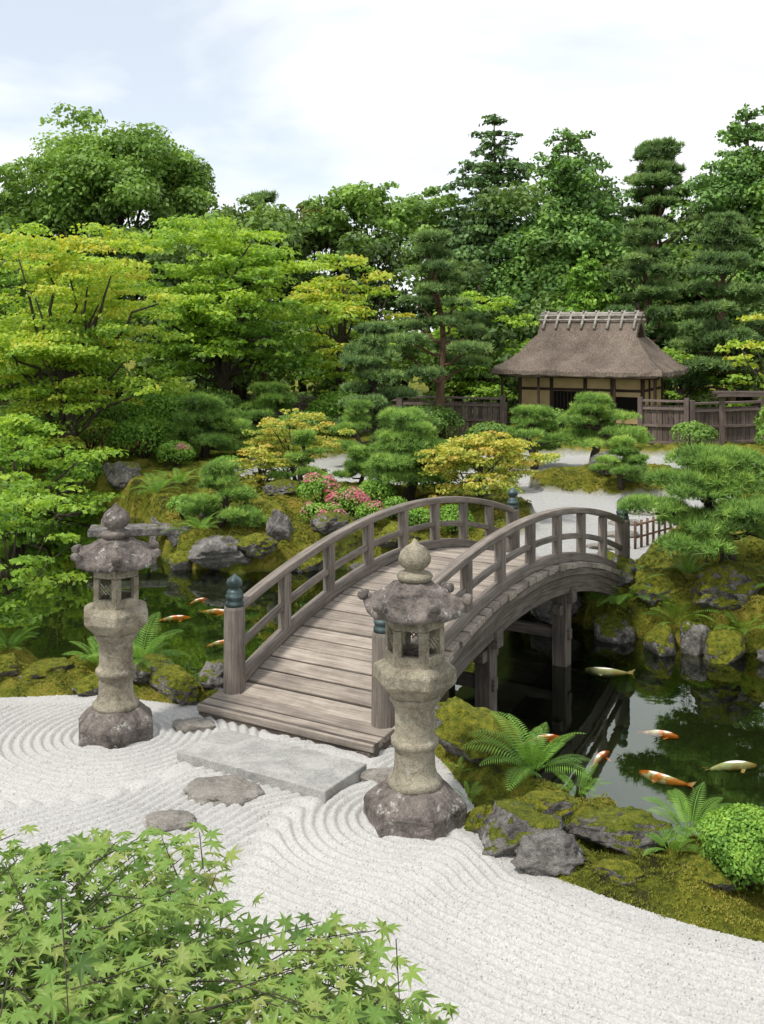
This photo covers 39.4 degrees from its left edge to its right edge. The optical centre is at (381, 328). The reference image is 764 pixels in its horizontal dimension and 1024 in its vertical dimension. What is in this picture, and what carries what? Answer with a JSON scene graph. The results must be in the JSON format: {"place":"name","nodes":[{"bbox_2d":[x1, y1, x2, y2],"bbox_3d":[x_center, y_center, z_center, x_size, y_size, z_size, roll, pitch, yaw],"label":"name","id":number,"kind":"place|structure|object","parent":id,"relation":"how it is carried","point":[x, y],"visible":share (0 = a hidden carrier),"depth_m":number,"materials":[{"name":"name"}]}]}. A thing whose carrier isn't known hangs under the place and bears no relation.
{"place":"outdoors","nodes":[
{"label":"outdoors","id":0,"kind":"place"},
{"bbox_2d":[0,695,763,1023],"bbox_3d":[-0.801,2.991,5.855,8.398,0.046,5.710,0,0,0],"label":"raked gravel","id":1,"kind":"structure","parent":0,"point":[482,939],"depth_m":5.67,"materials":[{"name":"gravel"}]},
{"bbox_2d":[70,503,161,748],"bbox_3d":[-1.959,2.153,7.859,0.697,1.743,0.694,0,0,0],"label":"stone lantern","id":2,"kind":"object","parent":1,"relation":"on","point":[117,714],"visible":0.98,"depth_m":7.73,"materials":[{"name":"stone"}]},
{"bbox_2d":[177,728,366,803],"bbox_3d":[-0.759,2.975,7.270,1.244,0.115,0.505,0,0,31],"label":"stone slab step","id":3,"kind":"object","parent":1,"relation":"on","point":[324,777],"visible":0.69,"depth_m":7.18,"materials":[{"name":"stone"}]},
{"bbox_2d":[357,539,472,840],"bbox_3d":[0.200,2.154,6.521,0.703,1.740,0.689,0,0,0],"label":"stone lantern","id":4,"kind":"object","parent":1,"relation":"on","point":[414,794],"visible":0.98,"depth_m":6.39,"materials":[{"name":"stone"}]},
{"bbox_2d":[0,341,763,942],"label":"ground","id":5,"kind":"structure","parent":0,"point":[710,719],"depth_m":11.93,"materials":[{"name":"plant"}]},
{"bbox_2d":[0,166,71,254],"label":"broadleaf tree","id":6,"kind":"object","parent":5,"relation":"on","point":[6,220],"visible":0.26,"depth_m":34.86,"materials":[{"name":"green plant"}]},
{"bbox_2d":[15,657,75,681],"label":"boulder","id":7,"kind":"object","parent":5,"relation":"on","point":[40,670],"visible":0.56,"depth_m":9.13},
{"bbox_2d":[0,471,96,644],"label":"maple tree","id":8,"kind":"object","parent":5,"relation":"on","point":[8,576],"visible":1,"depth_m":9.90,"materials":[{"name":"green plant"}]},
{"bbox_2d":[0,413,129,561],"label":"maple tree","id":9,"kind":"object","parent":5,"relation":"on","point":[25,533],"visible":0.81,"depth_m":18.75,"materials":[{"name":"green plant"}]},
{"bbox_2d":[0,221,139,416],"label":"maple tree","id":10,"kind":"object","parent":5,"relation":"on","point":[43,231],"visible":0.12,"depth_m":26.00,"materials":[{"name":"green plant"}]},
{"bbox_2d":[46,455,103,494],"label":"round shrub","id":11,"kind":"object","parent":5,"relation":"on","point":[95,467],"visible":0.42,"depth_m":20.73,"materials":[{"name":"green plant"}]},
{"bbox_2d":[69,673,98,694],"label":"boulder","id":12,"kind":"object","parent":5,"relation":"on","point":[87,684],"visible":0.42,"depth_m":8.72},
{"bbox_2d":[44,395,137,449],"bbox_3d":[-6.413,2.102,23.534,2.085,1.396,1.988,0,0,0],"label":"round shrub","id":13,"kind":"object","parent":5,"relation":"on","point":[118,412],"visible":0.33,"depth_m":23.23,"materials":[{"name":"green plant"}]},
{"bbox_2d":[0,222,196,464],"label":"maple tree","id":14,"kind":"object","parent":5,"relation":"on","point":[61,354],"visible":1,"depth_m":20.90,"materials":[{"name":"green plant"}]},
{"bbox_2d":[0,101,219,399],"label":"broadleaf tree","id":15,"kind":"object","parent":5,"relation":"on","point":[74,179],"visible":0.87,"depth_m":35.61,"materials":[{"name":"green plant"}]},
{"bbox_2d":[102,461,141,489],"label":"boulder","id":16,"kind":"object","parent":5,"relation":"on","point":[120,474],"visible":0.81,"depth_m":20.25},
{"bbox_2d":[88,523,168,537],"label":"stone slab bridge","id":17,"kind":"structure","parent":5,"relation":"on","point":[143,529],"depth_m":15.83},
{"bbox_2d":[86,612,189,667],"bbox_3d":[-2.069,2.664,9.061,0.778,0.342,0.687,0,0,-41],"label":"fern","id":18,"kind":"object","parent":5,"relation":"on","point":[136,648],"visible":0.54,"depth_m":9.11,"materials":[{"name":"green plant"}]},
{"bbox_2d":[104,415,182,458],"bbox_3d":[-4.962,2.311,22.521,1.634,0.990,1.600,0,0,0],"label":"round shrub","id":19,"kind":"object","parent":5,"relation":"on","point":[130,431],"visible":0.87,"depth_m":22.11,"materials":[{"name":"green plant"}]},
{"bbox_2d":[110,383,195,446],"bbox_3d":[-5.159,2.006,24.500,2.164,1.507,2.291,0,0,0],"label":"round shrub","id":20,"kind":"object","parent":5,"relation":"on","point":[162,405],"visible":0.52,"depth_m":23.91,"materials":[{"name":"green plant"}]},
{"bbox_2d":[133,653,172,683],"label":"boulder","id":21,"kind":"object","parent":5,"relation":"on","point":[143,674],"visible":0.52,"depth_m":8.85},
{"bbox_2d":[145,809,196,834],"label":"stepping stone","id":22,"kind":"object","parent":5,"relation":"on","point":[169,820],"visible":0.65,"depth_m":6.40,"materials":[{"name":"stone"}]},
{"bbox_2d":[149,664,199,705],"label":"boulder","id":23,"kind":"object","parent":5,"relation":"on","point":[175,683],"visible":0.92,"depth_m":8.56,"materials":[{"name":"plant"}]},
{"bbox_2d":[156,440,195,466],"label":"azalea bush","id":24,"kind":"object","parent":5,"relation":"on","point":[182,448],"visible":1,"depth_m":21.04,"materials":[{"name":"green plant"}]},
{"bbox_2d":[168,550,191,574],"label":"boulder","id":25,"kind":"object","parent":5,"relation":"on","point":[180,562],"visible":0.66,"depth_m":15.05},
{"bbox_2d":[172,717,215,733],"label":"stepping stone","id":26,"kind":"object","parent":5,"relation":"on","point":[192,725],"visible":0.84,"depth_m":7.96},
{"bbox_2d":[152,392,254,460],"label":"cloud pruned pine","id":27,"kind":"object","parent":5,"relation":"on","point":[219,426],"visible":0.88,"depth_m":22.06,"materials":[{"name":"green plant"}]},
{"bbox_2d":[198,659,223,690],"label":"boulder","id":28,"kind":"object","parent":5,"relation":"on","point":[211,674],"visible":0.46,"depth_m":8.65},
{"bbox_2d":[186,535,251,570],"bbox_3d":[-2.251,3.162,15.013,0.965,0.499,0.702,0,0,0],"label":"boulder","id":29,"kind":"object","parent":5,"relation":"on","point":[216,552],"visible":0.86,"depth_m":14.78,"materials":[{"name":"stone"}]},
{"bbox_2d":[176,457,269,529],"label":"cloud pruned pine","id":30,"kind":"object","parent":5,"relation":"on","point":[220,476],"visible":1,"depth_m":15.69,"materials":[{"name":"green plant"}]},
{"bbox_2d":[183,775,264,806],"bbox_3d":[-1.025,3.014,6.868,0.442,0.142,0.453,0,0,-41],"label":"stepping stone","id":31,"kind":"object","parent":5,"relation":"on","point":[228,790],"visible":0.94,"depth_m":6.83,"materials":[{"name":"stone"}]},
{"bbox_2d":[0,822,459,1023],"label":"japanese maple","id":32,"kind":"object","parent":5,"relation":"on","point":[50,989],"visible":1,"depth_m":2.04,"materials":[{"name":"green plant"}]},
{"bbox_2d":[149,194,310,402],"bbox_3d":[-5.292,-0.955,38.204,5.688,7.621,5.763,0,0,0],"label":"broadleaf tree","id":33,"kind":"object","parent":5,"relation":"on","point":[231,210],"visible":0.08,"depth_m":36.97,"materials":[{"name":"green plant"}]},
{"bbox_2d":[104,214,357,438],"bbox_3d":[-3.987,-0.003,26.979,6.786,5.830,5.800,0,0,0],"label":"maple tree","id":34,"kind":"object","parent":5,"relation":"on","point":[223,340],"visible":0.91,"depth_m":26.27,"materials":[{"name":"green plant"}]},
{"bbox_2d":[236,533,277,558],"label":"boulder","id":35,"kind":"object","parent":5,"relation":"on","point":[258,545],"visible":0.99,"depth_m":14.79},
{"bbox_2d":[230,443,293,491],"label":"golden azalea shrub","id":36,"kind":"object","parent":5,"relation":"on","point":[262,459],"visible":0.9,"depth_m":17.45,"materials":[{"name":"yellow plant"}]},
{"bbox_2d":[229,380,298,445],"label":"cloud pruned pine","id":37,"kind":"object","parent":5,"relation":"on","point":[270,397],"visible":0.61,"depth_m":25.25,"materials":[{"name":"green plant"}]},
{"bbox_2d":[266,509,293,541],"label":"boulder","id":38,"kind":"object","parent":5,"relation":"on","point":[279,526],"visible":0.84,"depth_m":15.17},
{"bbox_2d":[262,479,300,495],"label":"boulder","id":39,"kind":"object","parent":5,"relation":"on","point":[284,487],"visible":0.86,"depth_m":16.81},
{"bbox_2d":[266,427,325,482],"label":"cloud pruned pine","id":40,"kind":"object","parent":5,"relation":"on","point":[303,438],"visible":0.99,"depth_m":17.22,"materials":[{"name":"green plant"}]},
{"bbox_2d":[242,408,356,480],"bbox_3d":[-1.521,2.084,18.357,1.752,1.438,1.909,0,0,-27],"label":"golden azalea shrub","id":41,"kind":"object","parent":5,"relation":"on","point":[277,441],"visible":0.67,"depth_m":18.13,"materials":[{"name":"yellow plant"}]},
{"bbox_2d":[295,471,341,503],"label":"azalea bush","id":42,"kind":"object","parent":5,"relation":"on","point":[316,483],"visible":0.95,"depth_m":16.14,"materials":[{"name":"green plant"}]},
{"bbox_2d":[291,201,365,392],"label":"broadleaf tree","id":43,"kind":"object","parent":5,"relation":"on","point":[303,213],"visible":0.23,"depth_m":40.51,"materials":[{"name":"green plant"}]},
{"bbox_2d":[310,509,355,534],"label":"boulder","id":44,"kind":"object","parent":5,"relation":"on","point":[329,521],"visible":0.77,"depth_m":15.26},
{"bbox_2d":[305,390,369,434],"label":"round shrub","id":45,"kind":"object","parent":5,"relation":"on","point":[326,404],"visible":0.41,"depth_m":26.58,"materials":[{"name":"green plant"}]},
{"bbox_2d":[271,251,415,416],"bbox_3d":[-0.972,0.332,30.770,4.256,5.089,4.908,0,0,0],"label":"maple tree","id":46,"kind":"object","parent":5,"relation":"on","point":[326,298],"visible":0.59,"depth_m":30.19,"materials":[{"name":"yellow plant"}]},
{"bbox_2d":[324,486,370,516],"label":"azalea bush","id":47,"kind":"object","parent":5,"relation":"on","point":[351,497],"visible":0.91,"depth_m":15.73,"materials":[{"name":"pink plant"}]},
{"bbox_2d":[330,444,373,483],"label":"cloud pruned pine","id":48,"kind":"object","parent":5,"relation":"on","point":[357,456],"visible":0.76,"depth_m":17.42,"materials":[{"name":"green plant"}]},
{"bbox_2d":[324,398,385,454],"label":"cloud pruned pine","id":49,"kind":"object","parent":5,"relation":"on","point":[353,420],"visible":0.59,"depth_m":22.34,"materials":[{"name":"green plant"}]},
{"bbox_2d":[300,180,438,392],"bbox_3d":[-0.389,-1.348,40.034,5.088,8.457,4.955,0,0,0],"label":"broadleaf tree","id":50,"kind":"object","parent":5,"relation":"on","point":[360,203],"visible":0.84,"depth_m":39.12,"materials":[{"name":"green plant"}]},
{"bbox_2d":[357,477,395,501],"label":"azalea bush","id":51,"kind":"object","parent":5,"relation":"on","point":[368,487],"visible":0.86,"depth_m":16.27,"materials":[{"name":"green plant"}]},
{"bbox_2d":[0,181,763,421],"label":"distant woodland","id":52,"kind":"object","parent":5,"relation":"on","point":[506,199],"visible":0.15,"depth_m":34.75,"materials":[{"name":"green plant"}]},
{"bbox_2d":[335,319,431,451],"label":"cloud pruned pine","id":53,"kind":"object","parent":5,"relation":"on","point":[368,354],"visible":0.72,"depth_m":23.63,"materials":[{"name":"green plant"}]},
{"bbox_2d":[343,405,482,501],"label":"cloud pruned pine","id":54,"kind":"object","parent":5,"relation":"on","point":[406,433],"visible":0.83,"depth_m":16.52,"materials":[{"name":"green plant"}]},
{"bbox_2d":[197,488,629,757],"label":"arched wooden bridge","id":55,"kind":"structure","parent":5,"relation":"on","point":[305,672],"depth_m":9.18,"materials":[{"name":"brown wood"}]},
{"bbox_2d":[380,186,480,399],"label":"broadleaf tree","id":56,"kind":"object","parent":5,"relation":"on","point":[421,211],"visible":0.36,"depth_m":40.54,"materials":[{"name":"green plant"}]},
{"bbox_2d":[414,403,464,437],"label":"round shrub","id":57,"kind":"object","parent":5,"relation":"on","point":[445,416],"visible":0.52,"depth_m":25.73,"materials":[{"name":"green plant"}]},
{"bbox_2d":[385,229,493,439],"bbox_3d":[1.382,0.145,26.565,2.970,5.278,3.273,0,0,0],"label":"pine tree","id":58,"kind":"object","parent":5,"relation":"on","point":[434,270],"visible":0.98,"depth_m":26.28,"materials":[{"name":"green plant"}]},
{"bbox_2d":[132,463,763,632],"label":"moss","id":59,"kind":"object","parent":5,"relation":"on","point":[427,494],"visible":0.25,"depth_m":16.05,"materials":[{"name":"plant"}]},
{"bbox_2d":[398,395,506,438],"bbox_3d":[1.819,2.317,27.735,2.907,1.210,0.155,0,0,19],"label":"wooden fence","id":60,"kind":"object","parent":5,"relation":"on","point":[464,409],"visible":0.41,"depth_m":27.56,"materials":[{"name":"brown wood"}]},
{"bbox_2d":[393,113,545,400],"bbox_3d":[4.084,-2.585,39.677,7.652,10.952,7.885,0,0,-15],"label":"conifer tree","id":61,"kind":"object","parent":5,"relation":"on","point":[490,229],"visible":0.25,"depth_m":39.39,"materials":[{"name":"green plant"}]},
{"bbox_2d":[412,290,539,418],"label":"maple tree","id":62,"kind":"object","parent":5,"relation":"on","point":[485,386],"visible":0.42,"depth_m":31.34,"materials":[{"name":"green plant"}]},
{"bbox_2d":[464,805,492,833],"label":"boulder","id":63,"kind":"object","parent":5,"relation":"on","point":[476,816],"visible":0.41,"depth_m":6.36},
{"bbox_2d":[435,696,523,763],"bbox_3d":[0.649,2.813,7.299,0.634,0.465,0.519,0,0,33],"label":"boulder","id":64,"kind":"object","parent":5,"relation":"on","point":[457,720],"visible":0.67,"depth_m":7.23,"materials":[{"name":"plant"}]},
{"bbox_2d":[414,430,564,507],"bbox_3d":[1.496,2.176,15.904,2.199,1.312,1.885,0,0,-27],"label":"golden azalea shrub","id":65,"kind":"object","parent":5,"relation":"on","point":[477,483],"visible":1,"depth_m":15.69,"materials":[{"name":"yellow plant"}]},
{"bbox_2d":[478,798,565,856],"bbox_3d":[0.815,2.954,6.187,0.513,0.378,0.454,0,0,0],"label":"boulder","id":66,"kind":"object","parent":5,"relation":"on","point":[508,824],"visible":0.59,"depth_m":6.08,"materials":[{"name":"stone"}]},
{"bbox_2d":[462,711,594,790],"bbox_3d":[0.972,2.745,6.976,0.911,0.317,0.772,0,0,0],"label":"fern","id":67,"kind":"object","parent":5,"relation":"on","point":[537,750],"visible":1,"depth_m":7.00,"materials":[{"name":"green plant"}]},
{"bbox_2d":[495,403,577,469],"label":"cloud pruned pine","id":68,"kind":"object","parent":5,"relation":"on","point":[530,413],"visible":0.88,"depth_m":21.71,"materials":[{"name":"green plant"}]},
{"bbox_2d":[510,828,585,875],"bbox_3d":[0.933,2.902,5.929,0.448,0.253,0.266,0,0,0],"label":"boulder","id":69,"kind":"object","parent":5,"relation":"on","point":[554,852],"visible":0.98,"depth_m":5.84,"materials":[{"name":"stone"}]},
{"bbox_2d":[515,790,581,820],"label":"boulder","id":70,"kind":"object","parent":5,"relation":"on","point":[562,804],"visible":0.47,"depth_m":6.38,"materials":[{"name":"plant"}]},
{"bbox_2d":[448,127,674,359],"bbox_3d":[6.298,-2.255,38.585,8.081,10.102,7.224,0,0,0],"label":"conifer tree","id":71,"kind":"object","parent":5,"relation":"on","point":[578,217],"visible":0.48,"depth_m":37.37,"materials":[{"name":"green plant"}]},
{"bbox_2d":[498,374,663,431],"bbox_3d":[5.473,1.910,28.154,4.200,1.620,2.390,0,0,28],"label":"timber frame","id":72,"kind":"object","parent":5,"relation":"on","point":[612,390],"visible":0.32,"depth_m":27.45,"materials":[{"name":"wood"}]},
{"bbox_2d":[491,317,688,378],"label":"thatched roof","id":73,"kind":"structure","parent":72,"relation":"on","point":[600,351],"depth_m":27.53,"materials":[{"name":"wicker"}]},
{"bbox_2d":[538,310,645,329],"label":"ridge poles","id":74,"kind":"object","parent":73,"relation":"attached to","point":[609,314],"visible":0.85,"depth_m":28.09,"materials":[{"name":"grey wood"}]},
{"bbox_2d":[522,377,660,423],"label":"plaster walls","id":75,"kind":"structure","parent":72,"relation":"on","point":[529,396],"depth_m":27.52,"materials":[{"name":"paint"}]},
{"bbox_2d":[554,391,636,412],"bbox_3d":[5.434,1.995,27.230,2.200,0.770,0.038,0,0,28],"label":"door and window openings","id":76,"kind":"structure","parent":72,"relation":"attached to","point":[626,404],"depth_m":27.45,"materials":[{"name":"black"}]},
{"bbox_2d":[549,250,621,311],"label":"conifer tree","id":77,"kind":"object","parent":5,"relation":"on","point":[585,283],"visible":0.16,"depth_m":33.20,"materials":[{"name":"green plant"}]},
{"bbox_2d":[555,391,655,460],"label":"cloud pruned pine","id":78,"kind":"object","parent":5,"relation":"on","point":[587,409],"visible":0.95,"depth_m":21.51,"materials":[{"name":"green plant"}]},
{"bbox_2d":[593,611,637,651],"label":"boulder","id":79,"kind":"object","parent":5,"relation":"on","point":[613,632],"visible":1,"depth_m":11.62,"materials":[{"name":"stone"}]},
{"bbox_2d":[590,858,643,884],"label":"boulder","id":80,"kind":"object","parent":5,"relation":"on","point":[623,872],"visible":0.91,"depth_m":5.74,"materials":[{"name":"plant"}]},
{"bbox_2d":[596,550,638,586],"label":"boulder","id":81,"kind":"object","parent":5,"relation":"on","point":[626,567],"visible":0.27,"depth_m":12.01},
{"bbox_2d":[565,806,677,854],"bbox_3d":[1.372,2.891,6.137,0.639,0.217,0.369,0,0,0],"label":"boulder","id":82,"kind":"object","parent":5,"relation":"on","point":[623,830],"visible":0.91,"depth_m":6.04,"materials":[{"name":"stone"}]},
{"bbox_2d":[589,433,657,489],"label":"cloud pruned pine","id":83,"kind":"object","parent":5,"relation":"on","point":[630,459],"visible":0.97,"depth_m":18.27,"materials":[{"name":"green plant"}]},
{"bbox_2d":[634,516,671,548],"bbox_3d":[3.625,2.740,14.250,0.034,0.460,0.989,0,0,43],"label":"bamboo fence","id":84,"kind":"object","parent":5,"relation":"on","point":[653,532],"visible":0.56,"depth_m":14.12,"materials":[{"name":"brown wood"}]},
{"bbox_2d":[603,214,703,350],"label":"pine tree","id":85,"kind":"object","parent":5,"relation":"on","point":[648,290],"visible":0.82,"depth_m":32.72,"materials":[{"name":"green plant"}]},
{"bbox_2d":[628,567,687,606],"bbox_3d":[3.108,2.911,11.997,0.585,0.403,0.829,0,0,43],"label":"boulder","id":86,"kind":"object","parent":5,"relation":"on","point":[668,581],"visible":0.77,"depth_m":11.82,"materials":[{"name":"plant"}]},
{"bbox_2d":[612,135,704,402],"bbox_3d":[9.950,-2.199,39.894,5.954,10.149,5.755,0,0,0],"label":"pine tree","id":87,"kind":"object","parent":5,"relation":"on","point":[659,168],"visible":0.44,"depth_m":39.53,"materials":[{"name":"green plant"}]},
{"bbox_2d":[643,623,678,668],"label":"boulder","id":88,"kind":"object","parent":5,"relation":"on","point":[660,643],"visible":1,"depth_m":11.12,"materials":[{"name":"stone"}]},
{"bbox_2d":[637,397,688,444],"bbox_3d":[6.711,2.271,25.387,1.217,1.265,0.155,0,0,22],"label":"wooden fence","id":89,"kind":"object","parent":5,"relation":"on","point":[670,416],"visible":0.62,"depth_m":25.38,"materials":[{"name":"brown wood"}]},
{"bbox_2d":[642,827,700,855],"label":"fern","id":90,"kind":"object","parent":5,"relation":"on","point":[662,842],"visible":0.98,"depth_m":5.88,"materials":[{"name":"green plant"}]},
{"bbox_2d":[642,782,731,841],"bbox_3d":[1.755,2.765,6.090,0.550,0.211,0.617,0,0,0],"label":"fern","id":91,"kind":"object","parent":5,"relation":"on","point":[672,815],"visible":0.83,"depth_m":6.13,"materials":[{"name":"green plant"}]},
{"bbox_2d":[614,441,763,563],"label":"cloud pruned pine","id":92,"kind":"object","parent":5,"relation":"on","point":[708,476],"visible":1,"depth_m":11.59,"materials":[{"name":"green plant"}]},
{"bbox_2d":[669,420,718,445],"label":"round shrub","id":93,"kind":"object","parent":5,"relation":"on","point":[699,431],"visible":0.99,"depth_m":23.80,"materials":[{"name":"green plant"}]},
{"bbox_2d":[680,620,709,670],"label":"boulder","id":94,"kind":"object","parent":5,"relation":"on","point":[693,636],"visible":0.84,"depth_m":11.15,"materials":[{"name":"stone"}]},
{"bbox_2d":[661,346,736,422],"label":"maple tree","id":95,"kind":"object","parent":5,"relation":"on","point":[675,355],"visible":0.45,"depth_m":30.35,"materials":[{"name":"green plant"}]},
{"bbox_2d":[651,102,763,405],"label":"conifer tree","id":96,"kind":"object","parent":5,"relation":"on","point":[738,186],"visible":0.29,"depth_m":37.14,"materials":[{"name":"green plant"}]},
{"bbox_2d":[679,851,736,890],"bbox_3d":[1.740,2.910,5.736,0.265,0.124,0.370,0,0,0],"label":"boulder","id":97,"kind":"object","parent":5,"relation":"on","point":[715,879],"visible":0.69,"depth_m":5.65,"materials":[{"name":"plant"}]},
{"bbox_2d":[664,209,763,406],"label":"pine tree","id":98,"kind":"object","parent":5,"relation":"on","point":[725,253],"visible":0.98,"depth_m":30.11,"materials":[{"name":"green plant"}]},
{"bbox_2d":[702,629,746,674],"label":"boulder","id":99,"kind":"object","parent":5,"relation":"on","point":[724,650],"visible":1,"depth_m":10.91,"materials":[{"name":"plant"}]},
{"bbox_2d":[689,398,762,443],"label":"wooden fence","id":100,"kind":"object","parent":5,"relation":"on","point":[740,426],"visible":0.52,"depth_m":25.60,"materials":[{"name":"brown wood"}]},
{"bbox_2d":[690,559,763,610],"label":"boulder","id":101,"kind":"object","parent":5,"relation":"on","point":[727,584],"visible":0.92,"depth_m":11.42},
{"bbox_2d":[696,803,763,892],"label":"boxwood bush","id":102,"kind":"object","parent":5,"relation":"on","point":[735,834],"visible":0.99,"depth_m":5.66,"materials":[{"name":"green plant"}]},
{"bbox_2d":[712,391,763,444],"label":"garden gate","id":103,"kind":"structure","parent":5,"relation":"on","point":[721,395],"depth_m":24.90,"materials":[{"name":"brown wood"}]},
{"bbox_2d":[714,313,763,406],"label":"maple tree","id":104,"kind":"object","parent":5,"relation":"on","point":[742,358],"visible":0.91,"depth_m":27.23,"materials":[{"name":"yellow plant"}]},
{"bbox_2d":[0,0,763,332],"label":"sky","id":105,"kind":"structure","parent":0,"point":[299,100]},
{"bbox_2d":[530,592,581,624],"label":"rock","id":106,"kind":"object","parent":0,"point":[541,612],"visible":0.2,"depth_m":12.26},
{"label":"pond water","id":107,"kind":"structure","parent":0,"visible":0},
{"bbox_2d":[639,770,696,791],"bbox_3d":[2.175,3.437,8.127,0.448,0.090,0.175,0,0,37],"label":"koi fish","id":108,"kind":"object","parent":107,"relation":"in","point":[658,778],"visible":1,"depth_m":8.10},
{"bbox_2d":[703,760,756,772],"bbox_3d":[2.716,3.437,8.349,0.448,0.090,0.175,0,0,-9],"label":"koi fish","id":109,"kind":"object","parent":107,"relation":"in","point":[736,766],"visible":1,"depth_m":8.34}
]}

